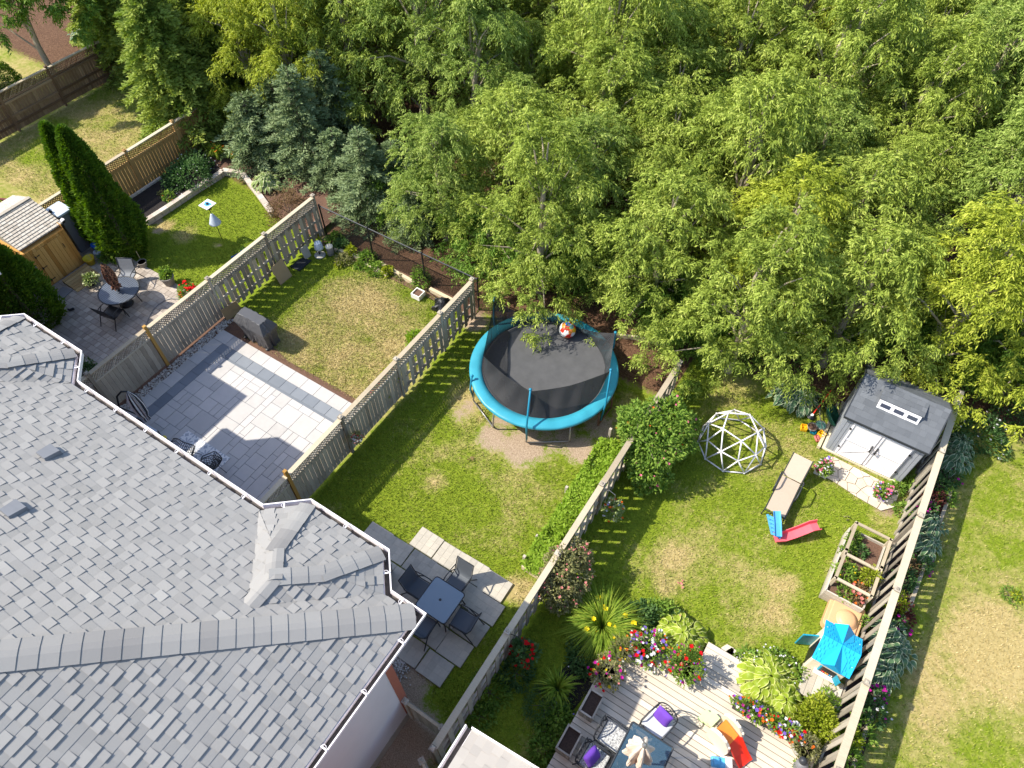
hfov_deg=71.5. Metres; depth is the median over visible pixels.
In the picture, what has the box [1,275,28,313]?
cedar tree
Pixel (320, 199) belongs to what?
mulch bed
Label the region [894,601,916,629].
garden plant
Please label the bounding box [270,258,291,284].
leaning board
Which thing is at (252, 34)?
leafy tree
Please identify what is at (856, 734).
garden plant
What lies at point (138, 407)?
offset umbrella
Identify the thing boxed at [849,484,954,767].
timber edging
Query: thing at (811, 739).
potted plant
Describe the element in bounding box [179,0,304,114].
leafy tree
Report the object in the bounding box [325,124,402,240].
spruce tree
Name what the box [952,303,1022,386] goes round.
undergrowth shrub
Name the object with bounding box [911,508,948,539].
hosta
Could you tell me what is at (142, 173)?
wooden fence
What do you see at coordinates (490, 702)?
garden plant
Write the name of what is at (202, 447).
rug
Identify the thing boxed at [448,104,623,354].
leafy tree
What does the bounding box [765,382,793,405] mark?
hosta
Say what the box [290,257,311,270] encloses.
rubber mat
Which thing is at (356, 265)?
garden plant
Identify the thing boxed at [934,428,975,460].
garden plant
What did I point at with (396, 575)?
paving slab
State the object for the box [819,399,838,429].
wheelbarrow
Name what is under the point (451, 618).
patio slab
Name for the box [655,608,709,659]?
hosta
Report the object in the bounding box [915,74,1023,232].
leafy tree
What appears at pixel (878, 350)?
undergrowth shrub
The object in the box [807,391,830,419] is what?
string trimmer
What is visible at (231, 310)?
leaning board
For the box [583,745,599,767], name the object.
cushion
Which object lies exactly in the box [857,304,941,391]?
undergrowth shrub
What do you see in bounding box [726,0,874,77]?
leafy tree
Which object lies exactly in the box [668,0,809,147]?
leafy tree
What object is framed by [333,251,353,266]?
garden plant
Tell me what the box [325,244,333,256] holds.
storage canister
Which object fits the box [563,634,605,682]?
garden plant
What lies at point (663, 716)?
cushion
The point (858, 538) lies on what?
crop plant
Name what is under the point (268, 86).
spruce tree
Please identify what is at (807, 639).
door
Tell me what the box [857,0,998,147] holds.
leafy tree
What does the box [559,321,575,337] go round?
beach ball
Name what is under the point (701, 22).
leafy tree
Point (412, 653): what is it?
patio slab
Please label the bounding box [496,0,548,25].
leafy tree
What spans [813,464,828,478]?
trough planter
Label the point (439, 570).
patio slab
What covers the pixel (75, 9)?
cedar tree
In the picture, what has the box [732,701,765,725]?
trough planter
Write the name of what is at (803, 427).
toy crate
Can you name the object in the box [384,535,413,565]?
patio slab
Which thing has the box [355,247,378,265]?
garden plant
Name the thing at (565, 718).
garden plant
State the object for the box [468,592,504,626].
paving slab
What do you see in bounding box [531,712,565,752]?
garden plant
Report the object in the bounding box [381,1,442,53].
leafy tree
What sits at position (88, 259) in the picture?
bucket
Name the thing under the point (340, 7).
leafy tree
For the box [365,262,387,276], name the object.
timber edging
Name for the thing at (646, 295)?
undergrowth shrub
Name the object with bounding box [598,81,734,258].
leafy tree
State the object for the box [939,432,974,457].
hosta
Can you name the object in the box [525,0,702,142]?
leafy tree
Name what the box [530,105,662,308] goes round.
leafy tree
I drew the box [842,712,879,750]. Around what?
garden plant
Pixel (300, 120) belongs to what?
spruce tree
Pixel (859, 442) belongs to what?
door
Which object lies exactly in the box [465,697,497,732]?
garden plant
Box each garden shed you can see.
[0,195,84,285]
[821,364,952,484]
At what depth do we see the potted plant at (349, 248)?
25.79 m
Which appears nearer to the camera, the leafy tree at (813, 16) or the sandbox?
the sandbox
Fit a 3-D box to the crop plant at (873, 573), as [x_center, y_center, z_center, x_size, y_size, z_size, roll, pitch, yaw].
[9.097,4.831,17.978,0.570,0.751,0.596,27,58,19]
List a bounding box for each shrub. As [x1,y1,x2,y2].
[81,356,96,380]
[95,229,134,264]
[361,155,453,244]
[424,187,537,288]
[432,192,498,265]
[503,213,615,306]
[568,240,636,306]
[612,255,701,346]
[619,259,754,371]
[667,296,753,373]
[722,295,802,375]
[753,284,847,372]
[784,690,839,750]
[802,685,841,724]
[819,289,901,363]
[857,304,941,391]
[903,300,1023,397]
[946,320,1023,405]
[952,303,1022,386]
[955,407,1012,460]
[986,390,1023,434]
[990,309,1023,414]
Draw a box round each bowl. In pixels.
[807,422,817,431]
[815,420,826,429]
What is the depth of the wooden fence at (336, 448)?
20.78 m
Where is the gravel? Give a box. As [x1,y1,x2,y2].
[392,657,418,685]
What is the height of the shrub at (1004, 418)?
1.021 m
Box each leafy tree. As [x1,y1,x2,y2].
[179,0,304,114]
[210,0,316,76]
[218,0,362,127]
[241,0,365,81]
[266,0,414,146]
[320,0,431,75]
[339,0,487,145]
[376,0,516,107]
[376,109,521,245]
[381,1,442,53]
[402,0,540,201]
[425,81,598,259]
[443,0,545,74]
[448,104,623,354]
[459,63,566,179]
[466,14,581,117]
[477,0,534,22]
[480,0,601,92]
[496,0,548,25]
[504,0,602,53]
[511,25,680,217]
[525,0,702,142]
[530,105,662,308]
[539,0,662,95]
[574,0,729,153]
[575,159,749,371]
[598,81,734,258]
[611,38,731,201]
[622,191,857,408]
[634,0,732,80]
[651,67,835,290]
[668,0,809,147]
[668,81,794,226]
[683,0,821,102]
[690,151,858,363]
[708,0,938,173]
[716,83,890,228]
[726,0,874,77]
[732,214,952,415]
[742,139,957,348]
[756,0,833,63]
[760,0,829,70]
[773,0,881,77]
[793,0,931,173]
[802,1,916,139]
[822,14,1011,215]
[837,120,970,245]
[847,189,1023,445]
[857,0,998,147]
[889,0,973,80]
[892,0,1023,181]
[898,95,1023,314]
[913,0,1023,187]
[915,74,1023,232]
[935,0,1020,123]
[935,245,1023,459]
[952,148,1023,264]
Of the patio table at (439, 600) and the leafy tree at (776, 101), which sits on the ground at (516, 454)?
the leafy tree at (776, 101)
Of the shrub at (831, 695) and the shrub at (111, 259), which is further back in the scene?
the shrub at (111, 259)
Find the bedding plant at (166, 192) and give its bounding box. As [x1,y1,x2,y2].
[160,189,177,202]
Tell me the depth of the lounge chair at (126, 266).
24.85 m
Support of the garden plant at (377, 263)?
on the planting soil at (420, 283)
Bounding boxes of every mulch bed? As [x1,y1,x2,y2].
[129,150,219,216]
[202,139,347,234]
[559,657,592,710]
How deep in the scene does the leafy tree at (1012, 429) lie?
19.77 m
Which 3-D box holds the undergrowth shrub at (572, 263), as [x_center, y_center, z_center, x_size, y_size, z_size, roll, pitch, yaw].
[1.725,-4.597,24.499,4.092,2.708,4.350,1,53,1]
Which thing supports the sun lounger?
on the ground at (516, 454)
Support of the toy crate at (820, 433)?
on the ground at (516, 454)
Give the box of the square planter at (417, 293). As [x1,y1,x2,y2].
[411,287,424,300]
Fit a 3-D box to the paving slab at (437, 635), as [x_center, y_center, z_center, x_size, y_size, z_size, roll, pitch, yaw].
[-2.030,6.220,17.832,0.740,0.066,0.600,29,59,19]
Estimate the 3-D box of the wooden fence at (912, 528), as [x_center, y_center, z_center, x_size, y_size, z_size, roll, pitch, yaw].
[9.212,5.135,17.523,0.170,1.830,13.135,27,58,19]
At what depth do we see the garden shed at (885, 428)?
19.48 m
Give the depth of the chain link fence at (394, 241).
24.87 m
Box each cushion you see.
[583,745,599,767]
[653,705,673,726]
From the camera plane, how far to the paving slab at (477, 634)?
17.78 m
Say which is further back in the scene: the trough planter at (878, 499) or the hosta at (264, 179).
the hosta at (264, 179)
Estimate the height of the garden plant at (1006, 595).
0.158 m
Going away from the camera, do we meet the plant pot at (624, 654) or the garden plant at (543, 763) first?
the garden plant at (543, 763)
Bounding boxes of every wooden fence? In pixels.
[0,39,115,139]
[39,97,222,208]
[81,193,324,405]
[259,277,475,503]
[428,360,682,764]
[813,390,964,767]
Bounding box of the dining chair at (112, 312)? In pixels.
[90,303,129,331]
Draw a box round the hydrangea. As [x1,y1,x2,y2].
[159,148,214,193]
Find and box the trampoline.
[469,296,618,442]
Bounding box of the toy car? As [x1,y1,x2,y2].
[710,754,732,767]
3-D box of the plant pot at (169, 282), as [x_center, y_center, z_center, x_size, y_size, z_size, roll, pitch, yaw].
[-12.115,-3.670,25.041,0.494,0.360,0.489,27,58,19]
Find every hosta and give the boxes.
[67,29,79,40]
[250,171,281,193]
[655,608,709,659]
[736,649,799,710]
[760,681,811,722]
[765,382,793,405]
[772,382,821,417]
[857,649,900,696]
[866,619,909,648]
[868,639,917,677]
[907,530,941,563]
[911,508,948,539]
[931,446,974,477]
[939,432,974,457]
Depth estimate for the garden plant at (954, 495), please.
19.93 m
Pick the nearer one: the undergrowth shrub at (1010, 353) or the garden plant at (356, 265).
the undergrowth shrub at (1010, 353)
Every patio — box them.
[5,247,213,401]
[126,330,357,502]
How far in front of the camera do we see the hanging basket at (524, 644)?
16.75 m
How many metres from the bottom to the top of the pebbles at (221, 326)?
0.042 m
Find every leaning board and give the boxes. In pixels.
[220,301,241,320]
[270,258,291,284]
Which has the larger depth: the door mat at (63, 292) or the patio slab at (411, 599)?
the door mat at (63, 292)
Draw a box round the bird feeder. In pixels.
[198,199,221,237]
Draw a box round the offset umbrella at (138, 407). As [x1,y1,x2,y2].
[116,391,150,423]
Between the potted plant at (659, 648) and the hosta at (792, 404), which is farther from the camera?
the hosta at (792, 404)
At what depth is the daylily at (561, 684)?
16.74 m
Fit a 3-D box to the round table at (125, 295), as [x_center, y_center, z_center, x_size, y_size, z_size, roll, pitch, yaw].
[-13.313,-2.971,24.314,1.364,0.684,1.364,27,58,19]
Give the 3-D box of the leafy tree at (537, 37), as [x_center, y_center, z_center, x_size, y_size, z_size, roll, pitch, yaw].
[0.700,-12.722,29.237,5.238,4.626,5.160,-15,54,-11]
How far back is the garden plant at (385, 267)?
25.33 m
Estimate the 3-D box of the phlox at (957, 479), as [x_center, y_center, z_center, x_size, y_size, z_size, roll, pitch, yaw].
[12.555,2.658,20.211,0.717,0.577,0.730,11,54,8]
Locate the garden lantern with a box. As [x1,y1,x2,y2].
[793,756,808,767]
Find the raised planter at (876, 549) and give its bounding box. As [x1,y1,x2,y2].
[819,521,892,612]
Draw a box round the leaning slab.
[300,244,310,258]
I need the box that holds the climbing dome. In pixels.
[697,409,766,473]
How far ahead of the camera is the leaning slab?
25.80 m
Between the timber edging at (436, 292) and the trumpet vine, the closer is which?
the trumpet vine
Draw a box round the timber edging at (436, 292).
[429,287,451,299]
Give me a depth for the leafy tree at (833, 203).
20.23 m
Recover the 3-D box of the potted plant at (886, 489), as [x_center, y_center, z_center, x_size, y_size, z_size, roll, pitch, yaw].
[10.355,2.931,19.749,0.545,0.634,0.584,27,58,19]
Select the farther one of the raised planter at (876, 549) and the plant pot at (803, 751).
the raised planter at (876, 549)
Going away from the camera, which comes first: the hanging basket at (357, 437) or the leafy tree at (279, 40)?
the hanging basket at (357, 437)
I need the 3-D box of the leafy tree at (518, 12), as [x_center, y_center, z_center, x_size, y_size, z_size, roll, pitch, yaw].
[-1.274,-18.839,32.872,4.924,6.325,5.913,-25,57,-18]
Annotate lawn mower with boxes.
[425,290,450,310]
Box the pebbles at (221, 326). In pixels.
[120,319,232,411]
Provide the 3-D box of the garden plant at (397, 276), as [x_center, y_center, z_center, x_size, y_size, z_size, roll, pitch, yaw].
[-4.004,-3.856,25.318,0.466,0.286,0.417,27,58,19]
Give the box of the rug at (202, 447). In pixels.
[174,431,229,471]
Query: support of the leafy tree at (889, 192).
on the ground at (516, 454)
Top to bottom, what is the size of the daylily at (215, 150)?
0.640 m
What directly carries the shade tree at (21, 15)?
on the ground at (516, 454)
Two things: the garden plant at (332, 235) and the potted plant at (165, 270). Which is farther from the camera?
the garden plant at (332, 235)
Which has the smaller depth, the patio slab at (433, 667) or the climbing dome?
the patio slab at (433, 667)
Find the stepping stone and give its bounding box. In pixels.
[721,644,733,655]
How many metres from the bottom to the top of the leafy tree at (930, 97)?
7.042 m
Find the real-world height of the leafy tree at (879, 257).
5.851 m
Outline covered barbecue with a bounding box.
[233,307,279,350]
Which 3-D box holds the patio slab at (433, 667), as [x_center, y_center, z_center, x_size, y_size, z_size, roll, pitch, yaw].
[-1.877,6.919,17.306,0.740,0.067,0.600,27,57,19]
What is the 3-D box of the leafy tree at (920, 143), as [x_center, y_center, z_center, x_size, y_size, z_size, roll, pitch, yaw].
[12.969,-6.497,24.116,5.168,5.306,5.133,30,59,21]
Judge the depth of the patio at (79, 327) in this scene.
24.26 m
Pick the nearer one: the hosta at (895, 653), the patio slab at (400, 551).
the hosta at (895, 653)
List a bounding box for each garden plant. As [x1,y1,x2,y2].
[323,229,344,248]
[333,237,349,252]
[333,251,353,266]
[333,261,344,268]
[353,261,366,271]
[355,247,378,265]
[363,260,383,277]
[379,264,394,277]
[394,271,403,280]
[404,328,422,345]
[410,265,432,288]
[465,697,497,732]
[467,668,517,716]
[493,655,536,693]
[521,681,574,729]
[525,729,560,767]
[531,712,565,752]
[538,693,575,732]
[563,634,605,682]
[582,652,603,673]
[624,597,664,637]
[644,596,678,632]
[662,607,687,624]
[678,377,702,399]
[830,741,865,767]
[836,727,865,755]
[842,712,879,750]
[845,695,879,717]
[859,613,872,630]
[883,590,910,617]
[888,567,920,594]
[889,479,907,497]
[891,499,914,519]
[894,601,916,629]
[899,557,923,578]
[902,473,921,491]
[917,489,949,512]
[925,473,955,495]
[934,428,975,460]
[935,486,959,508]
[997,584,1021,609]
[1010,588,1023,603]
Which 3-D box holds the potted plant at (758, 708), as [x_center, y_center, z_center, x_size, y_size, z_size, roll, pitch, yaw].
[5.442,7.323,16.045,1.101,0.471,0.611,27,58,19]
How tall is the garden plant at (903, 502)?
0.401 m
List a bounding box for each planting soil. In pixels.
[321,237,478,317]
[821,442,955,767]
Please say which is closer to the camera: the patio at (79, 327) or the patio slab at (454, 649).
the patio slab at (454, 649)
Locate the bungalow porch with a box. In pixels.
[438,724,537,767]
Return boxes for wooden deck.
[547,628,814,767]
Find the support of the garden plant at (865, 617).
on the ground at (516, 454)
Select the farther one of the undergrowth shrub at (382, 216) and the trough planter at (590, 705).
the undergrowth shrub at (382, 216)
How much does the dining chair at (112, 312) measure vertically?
0.918 m
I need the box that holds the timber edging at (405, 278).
[381,262,415,284]
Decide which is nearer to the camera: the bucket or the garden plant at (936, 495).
the garden plant at (936, 495)
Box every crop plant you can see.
[830,560,861,583]
[835,583,857,604]
[837,542,858,560]
[843,530,862,545]
[847,579,869,606]
[851,543,870,560]
[858,564,883,586]
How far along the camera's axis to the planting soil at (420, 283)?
25.19 m
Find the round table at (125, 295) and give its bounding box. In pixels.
[97,276,142,314]
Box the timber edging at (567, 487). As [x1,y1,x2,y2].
[521,427,611,577]
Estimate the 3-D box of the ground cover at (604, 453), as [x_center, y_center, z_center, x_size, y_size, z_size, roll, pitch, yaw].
[1.825,3.294,19.714,1.145,0.552,4.943,27,58,19]
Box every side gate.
[401,696,449,742]
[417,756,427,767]
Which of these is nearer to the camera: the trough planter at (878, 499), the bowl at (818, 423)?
the trough planter at (878, 499)
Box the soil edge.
[224,321,358,406]
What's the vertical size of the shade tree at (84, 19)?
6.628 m
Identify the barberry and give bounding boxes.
[264,185,307,226]
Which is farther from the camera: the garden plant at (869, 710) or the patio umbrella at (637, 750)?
the garden plant at (869, 710)
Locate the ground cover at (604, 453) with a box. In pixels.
[520,436,623,575]
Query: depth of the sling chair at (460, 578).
18.18 m
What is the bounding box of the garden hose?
[146,298,184,325]
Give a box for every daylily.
[205,141,224,159]
[530,665,580,707]
[552,580,652,679]
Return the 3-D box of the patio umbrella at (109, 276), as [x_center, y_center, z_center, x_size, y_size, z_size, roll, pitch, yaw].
[-13.313,-3.465,23.659,0.388,1.620,0.388,27,58,19]
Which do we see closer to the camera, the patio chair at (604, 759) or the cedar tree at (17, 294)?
the patio chair at (604, 759)
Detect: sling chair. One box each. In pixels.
[398,564,431,599]
[413,615,440,650]
[443,556,476,601]
[448,604,484,644]
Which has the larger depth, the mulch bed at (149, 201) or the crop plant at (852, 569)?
the mulch bed at (149, 201)
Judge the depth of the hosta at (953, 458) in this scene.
20.32 m
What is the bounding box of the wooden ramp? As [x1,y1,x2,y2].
[62,264,100,291]
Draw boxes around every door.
[33,235,79,282]
[795,634,818,644]
[835,423,883,464]
[862,436,913,477]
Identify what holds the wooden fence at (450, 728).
on the ground at (516, 454)
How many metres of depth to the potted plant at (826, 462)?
20.19 m
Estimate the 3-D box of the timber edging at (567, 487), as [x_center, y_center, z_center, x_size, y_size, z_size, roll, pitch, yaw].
[1.559,3.158,19.890,0.858,0.470,5.066,19,55,14]
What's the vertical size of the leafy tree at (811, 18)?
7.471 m
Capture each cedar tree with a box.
[0,244,66,329]
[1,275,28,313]
[37,119,130,245]
[54,122,149,258]
[64,0,98,50]
[71,0,163,94]
[111,0,240,160]
[166,0,260,127]
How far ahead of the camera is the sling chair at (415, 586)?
18.05 m
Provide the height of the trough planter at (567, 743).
0.380 m
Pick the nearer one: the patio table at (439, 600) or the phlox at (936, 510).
the patio table at (439, 600)
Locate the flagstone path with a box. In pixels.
[824,456,899,510]
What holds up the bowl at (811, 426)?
on the ground at (516, 454)
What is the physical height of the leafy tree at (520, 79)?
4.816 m
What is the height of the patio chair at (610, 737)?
0.898 m
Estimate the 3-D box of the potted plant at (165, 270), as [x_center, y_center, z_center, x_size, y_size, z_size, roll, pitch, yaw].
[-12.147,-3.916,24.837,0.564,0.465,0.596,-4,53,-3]
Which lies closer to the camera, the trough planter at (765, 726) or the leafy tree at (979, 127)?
the trough planter at (765, 726)
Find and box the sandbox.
[820,599,864,636]
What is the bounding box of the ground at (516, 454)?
[0,0,1023,767]
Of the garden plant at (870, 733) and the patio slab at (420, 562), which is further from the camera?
the patio slab at (420, 562)
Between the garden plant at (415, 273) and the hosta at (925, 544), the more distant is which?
the garden plant at (415, 273)
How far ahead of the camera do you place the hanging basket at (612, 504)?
19.00 m
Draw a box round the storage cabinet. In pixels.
[45,201,90,252]
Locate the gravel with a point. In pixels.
(399, 661)
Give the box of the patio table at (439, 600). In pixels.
[415,576,465,631]
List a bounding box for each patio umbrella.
[100,262,121,290]
[622,735,654,767]
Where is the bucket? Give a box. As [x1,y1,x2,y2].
[82,253,95,265]
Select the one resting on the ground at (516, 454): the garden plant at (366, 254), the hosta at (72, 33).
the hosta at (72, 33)
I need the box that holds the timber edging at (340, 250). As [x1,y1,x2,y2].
[334,248,362,259]
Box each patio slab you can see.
[364,522,393,544]
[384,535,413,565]
[390,561,396,569]
[397,636,428,668]
[401,549,436,578]
[406,595,416,605]
[409,527,443,557]
[415,649,453,687]
[425,563,451,582]
[432,541,466,571]
[436,631,473,667]
[445,606,464,629]
[459,583,482,609]
[477,569,512,603]
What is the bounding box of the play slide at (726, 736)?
[698,709,751,767]
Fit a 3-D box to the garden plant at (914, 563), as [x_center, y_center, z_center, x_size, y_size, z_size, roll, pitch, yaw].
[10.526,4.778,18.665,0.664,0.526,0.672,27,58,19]
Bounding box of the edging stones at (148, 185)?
[130,176,161,197]
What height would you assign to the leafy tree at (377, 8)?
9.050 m
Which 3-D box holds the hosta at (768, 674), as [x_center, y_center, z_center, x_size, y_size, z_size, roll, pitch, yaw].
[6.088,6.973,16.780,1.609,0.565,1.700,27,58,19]
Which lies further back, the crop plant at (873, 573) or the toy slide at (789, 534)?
the toy slide at (789, 534)
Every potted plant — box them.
[81,271,99,286]
[157,265,174,279]
[342,242,357,256]
[587,651,627,692]
[608,632,638,666]
[627,626,670,674]
[664,642,706,688]
[729,694,774,726]
[764,708,806,745]
[788,730,823,763]
[813,456,834,477]
[872,481,893,501]
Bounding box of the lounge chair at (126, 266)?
[114,257,143,277]
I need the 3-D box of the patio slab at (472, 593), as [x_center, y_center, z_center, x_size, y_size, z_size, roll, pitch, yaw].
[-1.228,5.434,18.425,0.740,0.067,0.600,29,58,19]
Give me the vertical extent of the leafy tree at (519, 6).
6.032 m
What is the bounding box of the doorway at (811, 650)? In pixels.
[803,638,820,662]
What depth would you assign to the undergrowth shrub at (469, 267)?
23.92 m
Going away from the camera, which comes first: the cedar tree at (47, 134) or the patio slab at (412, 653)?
the patio slab at (412, 653)
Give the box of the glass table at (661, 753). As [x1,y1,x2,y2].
[609,721,673,767]
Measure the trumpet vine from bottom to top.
2.162 m
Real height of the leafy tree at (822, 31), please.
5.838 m
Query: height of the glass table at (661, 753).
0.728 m
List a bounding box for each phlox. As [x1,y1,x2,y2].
[733,643,762,680]
[761,644,794,667]
[782,656,810,684]
[862,699,892,732]
[864,680,889,711]
[881,614,913,637]
[911,551,936,576]
[915,501,939,519]
[938,467,965,491]
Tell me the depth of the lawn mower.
24.23 m
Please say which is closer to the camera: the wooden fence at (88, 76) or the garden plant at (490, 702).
the garden plant at (490, 702)
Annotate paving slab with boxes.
[391,566,408,598]
[416,614,449,650]
[452,613,489,647]
[464,555,489,586]
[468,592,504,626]
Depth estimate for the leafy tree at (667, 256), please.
20.68 m
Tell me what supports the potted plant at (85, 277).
in the plant pot
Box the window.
[819,666,836,677]
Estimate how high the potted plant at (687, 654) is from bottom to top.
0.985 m
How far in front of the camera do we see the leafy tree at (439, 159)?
23.36 m
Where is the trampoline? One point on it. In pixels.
(559, 382)
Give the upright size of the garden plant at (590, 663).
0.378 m
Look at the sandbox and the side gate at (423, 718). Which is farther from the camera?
the sandbox
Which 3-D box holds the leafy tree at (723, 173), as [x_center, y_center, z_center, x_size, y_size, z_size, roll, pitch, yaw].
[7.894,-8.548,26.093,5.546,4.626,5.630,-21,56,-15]
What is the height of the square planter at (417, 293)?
0.200 m
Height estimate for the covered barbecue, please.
1.140 m
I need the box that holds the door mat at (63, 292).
[57,287,71,297]
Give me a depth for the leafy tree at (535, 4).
32.19 m
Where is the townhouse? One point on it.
(165, 603)
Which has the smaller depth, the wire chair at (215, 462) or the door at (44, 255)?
the wire chair at (215, 462)
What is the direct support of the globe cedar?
on the ground at (516, 454)
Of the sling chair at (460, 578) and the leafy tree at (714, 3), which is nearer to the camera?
the sling chair at (460, 578)
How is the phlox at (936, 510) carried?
on the planting soil at (864, 643)
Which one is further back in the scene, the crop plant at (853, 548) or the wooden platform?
the crop plant at (853, 548)
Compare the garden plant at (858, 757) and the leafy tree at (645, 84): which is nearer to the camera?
the garden plant at (858, 757)
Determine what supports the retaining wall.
on the ground at (516, 454)
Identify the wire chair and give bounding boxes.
[171,438,201,455]
[200,451,226,472]
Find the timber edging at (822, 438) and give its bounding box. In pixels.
[816,403,839,448]
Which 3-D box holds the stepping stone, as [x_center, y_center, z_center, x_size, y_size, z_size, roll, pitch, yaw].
[5.330,6.599,17.547,0.340,0.030,0.294,27,58,19]
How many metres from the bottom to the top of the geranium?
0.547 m
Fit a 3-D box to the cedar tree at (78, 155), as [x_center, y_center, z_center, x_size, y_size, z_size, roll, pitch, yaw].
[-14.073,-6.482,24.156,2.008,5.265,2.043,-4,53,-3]
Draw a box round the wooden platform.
[796,667,843,707]
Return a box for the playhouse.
[795,620,862,686]
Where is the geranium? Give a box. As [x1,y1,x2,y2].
[176,280,198,301]
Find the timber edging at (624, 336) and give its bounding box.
[616,333,662,346]
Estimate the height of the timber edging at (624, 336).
0.160 m
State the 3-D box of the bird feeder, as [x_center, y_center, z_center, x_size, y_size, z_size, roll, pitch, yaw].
[-10.858,-5.938,25.948,0.440,1.700,0.440,27,58,19]
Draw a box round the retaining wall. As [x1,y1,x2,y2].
[146,168,273,225]
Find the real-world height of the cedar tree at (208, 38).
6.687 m
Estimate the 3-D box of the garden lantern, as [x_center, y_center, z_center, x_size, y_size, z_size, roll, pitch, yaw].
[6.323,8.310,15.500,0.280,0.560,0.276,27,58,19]
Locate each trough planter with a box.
[555,723,582,759]
[578,688,604,721]
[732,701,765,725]
[763,717,793,739]
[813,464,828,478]
[871,491,885,502]
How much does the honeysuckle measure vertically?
1.815 m
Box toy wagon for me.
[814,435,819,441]
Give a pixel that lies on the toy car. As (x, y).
(721, 762)
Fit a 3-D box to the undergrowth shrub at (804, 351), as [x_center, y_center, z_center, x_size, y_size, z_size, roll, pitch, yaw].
[9.210,-2.108,22.824,3.546,2.346,3.770,19,55,14]
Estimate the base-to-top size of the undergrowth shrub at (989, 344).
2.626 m
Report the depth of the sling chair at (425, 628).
17.47 m
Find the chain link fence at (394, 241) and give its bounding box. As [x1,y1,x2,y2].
[318,204,479,309]
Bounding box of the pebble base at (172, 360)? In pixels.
[117,317,232,411]
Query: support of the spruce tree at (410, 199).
on the ground at (516, 454)
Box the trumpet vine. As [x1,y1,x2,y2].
[614,391,703,497]
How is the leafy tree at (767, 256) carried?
on the ground at (516, 454)
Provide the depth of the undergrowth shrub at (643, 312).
22.24 m
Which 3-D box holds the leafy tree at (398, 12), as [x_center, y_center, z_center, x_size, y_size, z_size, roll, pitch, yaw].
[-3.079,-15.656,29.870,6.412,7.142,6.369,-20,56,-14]
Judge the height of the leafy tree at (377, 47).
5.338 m
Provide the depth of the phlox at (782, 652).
17.22 m
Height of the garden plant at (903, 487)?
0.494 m
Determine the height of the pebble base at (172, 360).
0.001 m
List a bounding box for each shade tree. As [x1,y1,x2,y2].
[0,0,105,91]
[43,0,103,34]
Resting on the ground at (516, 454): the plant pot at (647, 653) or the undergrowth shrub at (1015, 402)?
the undergrowth shrub at (1015, 402)
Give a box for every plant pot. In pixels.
[137,259,146,267]
[159,273,174,286]
[598,664,616,683]
[614,641,631,659]
[637,638,658,660]
[673,655,695,678]
[792,732,817,759]
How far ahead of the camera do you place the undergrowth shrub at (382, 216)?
26.07 m
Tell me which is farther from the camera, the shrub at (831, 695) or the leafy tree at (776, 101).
the leafy tree at (776, 101)
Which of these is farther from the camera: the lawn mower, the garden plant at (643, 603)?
the lawn mower
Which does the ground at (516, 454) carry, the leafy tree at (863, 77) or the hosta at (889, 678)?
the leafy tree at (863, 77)
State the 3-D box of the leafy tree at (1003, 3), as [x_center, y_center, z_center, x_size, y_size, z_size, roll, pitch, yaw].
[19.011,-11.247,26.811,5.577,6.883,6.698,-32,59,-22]
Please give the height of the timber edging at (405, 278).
0.160 m
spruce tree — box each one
[210,89,284,182]
[243,71,288,178]
[257,63,339,191]
[298,126,362,212]
[301,48,381,152]
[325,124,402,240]
[359,137,437,224]
[383,190,438,252]
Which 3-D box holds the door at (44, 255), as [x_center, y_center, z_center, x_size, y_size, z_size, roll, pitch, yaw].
[-15.887,-4.324,24.820,0.077,1.420,1.105,27,58,19]
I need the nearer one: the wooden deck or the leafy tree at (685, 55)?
the wooden deck
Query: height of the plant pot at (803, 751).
0.340 m
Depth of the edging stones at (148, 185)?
28.12 m
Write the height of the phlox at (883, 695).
0.619 m
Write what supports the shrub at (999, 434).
on the ground at (516, 454)
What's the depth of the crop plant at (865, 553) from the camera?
18.51 m
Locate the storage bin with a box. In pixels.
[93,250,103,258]
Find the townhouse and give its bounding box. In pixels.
[0,313,426,767]
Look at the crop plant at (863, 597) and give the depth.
17.76 m
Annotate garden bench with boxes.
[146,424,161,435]
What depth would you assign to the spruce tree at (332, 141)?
27.10 m
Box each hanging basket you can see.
[349,423,365,444]
[508,634,542,669]
[600,490,624,522]
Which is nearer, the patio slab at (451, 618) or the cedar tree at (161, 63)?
the patio slab at (451, 618)
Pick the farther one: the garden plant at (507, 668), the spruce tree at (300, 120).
the spruce tree at (300, 120)
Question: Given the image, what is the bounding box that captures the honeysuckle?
[535,534,595,616]
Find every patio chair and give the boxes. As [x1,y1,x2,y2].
[572,737,610,767]
[590,714,627,758]
[639,702,677,739]
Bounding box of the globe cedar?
[0,61,23,96]
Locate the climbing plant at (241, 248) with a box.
[238,239,253,260]
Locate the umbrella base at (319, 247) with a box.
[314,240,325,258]
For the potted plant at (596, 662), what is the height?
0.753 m
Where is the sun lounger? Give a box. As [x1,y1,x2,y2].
[761,452,813,523]
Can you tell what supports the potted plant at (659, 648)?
on the wooden deck
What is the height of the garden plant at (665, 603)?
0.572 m
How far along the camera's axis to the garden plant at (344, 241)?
26.05 m
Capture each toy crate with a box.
[800,424,807,431]
[816,430,826,437]
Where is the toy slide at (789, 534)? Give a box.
[766,511,821,542]
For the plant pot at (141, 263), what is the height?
0.220 m
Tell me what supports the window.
in the playhouse

